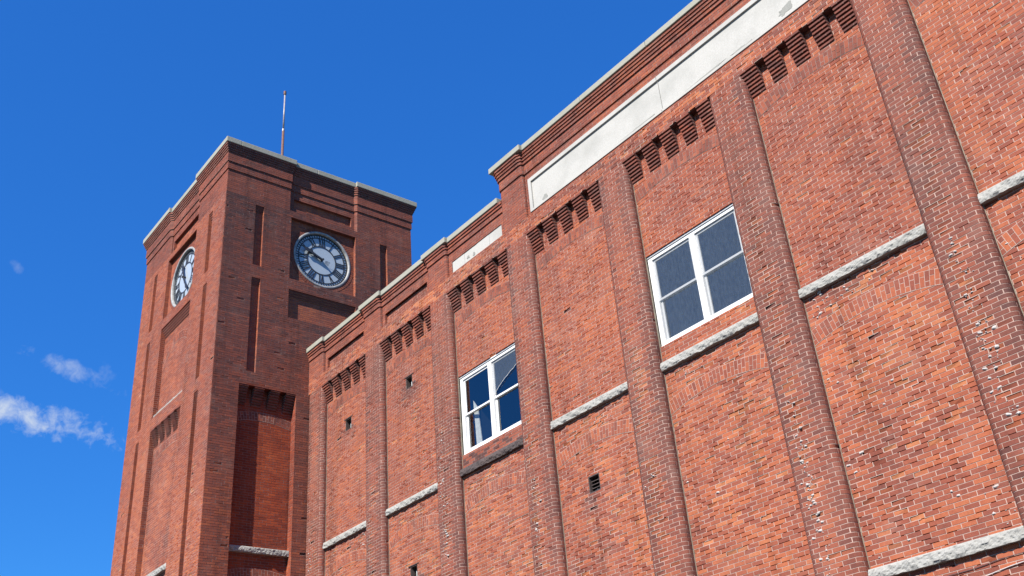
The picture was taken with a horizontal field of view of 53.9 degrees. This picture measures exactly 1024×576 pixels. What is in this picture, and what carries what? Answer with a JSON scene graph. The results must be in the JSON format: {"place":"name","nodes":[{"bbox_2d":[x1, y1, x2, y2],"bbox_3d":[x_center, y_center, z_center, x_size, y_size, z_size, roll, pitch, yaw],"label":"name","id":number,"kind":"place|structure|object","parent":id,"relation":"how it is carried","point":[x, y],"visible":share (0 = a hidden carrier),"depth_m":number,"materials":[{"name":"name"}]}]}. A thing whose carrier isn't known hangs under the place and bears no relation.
{"place":"outdoors","nodes":[
{"label":"outdoors","id":0,"kind":"place"},
{"bbox_2d":[0,0,692,575],"label":"sky","id":1,"kind":"structure","parent":0,"point":[111,110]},
{"bbox_2d":[305,0,1023,575],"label":"brick building","id":2,"kind":"structure","parent":0,"point":[717,288],"depth_m":16.82,"materials":[{"name":"red brick"}]},
{"bbox_2d":[459,343,520,454],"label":"window","id":3,"kind":"structure","parent":2,"relation":"in","point":[490,402],"depth_m":22.51,"materials":[{"name":"blue glass"}]},
{"bbox_2d":[647,203,752,346],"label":"window","id":4,"kind":"structure","parent":2,"relation":"in","point":[702,274],"depth_m":18.72,"materials":[{"name":"glass"}]},
{"bbox_2d":[948,552,1023,575],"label":"cable","id":5,"kind":"object","parent":2,"relation":"attached to","point":[985,564],"visible":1,"depth_m":12.28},
{"bbox_2d":[986,561,1023,575],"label":"cable","id":6,"kind":"object","parent":2,"relation":"attached to","point":[1004,568],"visible":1,"depth_m":12.08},
{"label":"ground","id":7,"kind":"structure","parent":0,"visible":0},
{"bbox_2d":[110,136,416,575],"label":"clock tower","id":8,"kind":"structure","parent":7,"relation":"on","point":[266,269],"depth_m":28.76,"materials":[{"name":"red brick"}]},
{"bbox_2d":[281,91,285,155],"bbox_3d":[-8.130,-4.562,35.634,0.104,6.160,0.104,18,-36,-34],"label":"flagpole","id":9,"kind":"object","parent":8,"relation":"on","point":[282,142],"visible":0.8,"depth_m":36.23,"materials":[{"name":"metal"}]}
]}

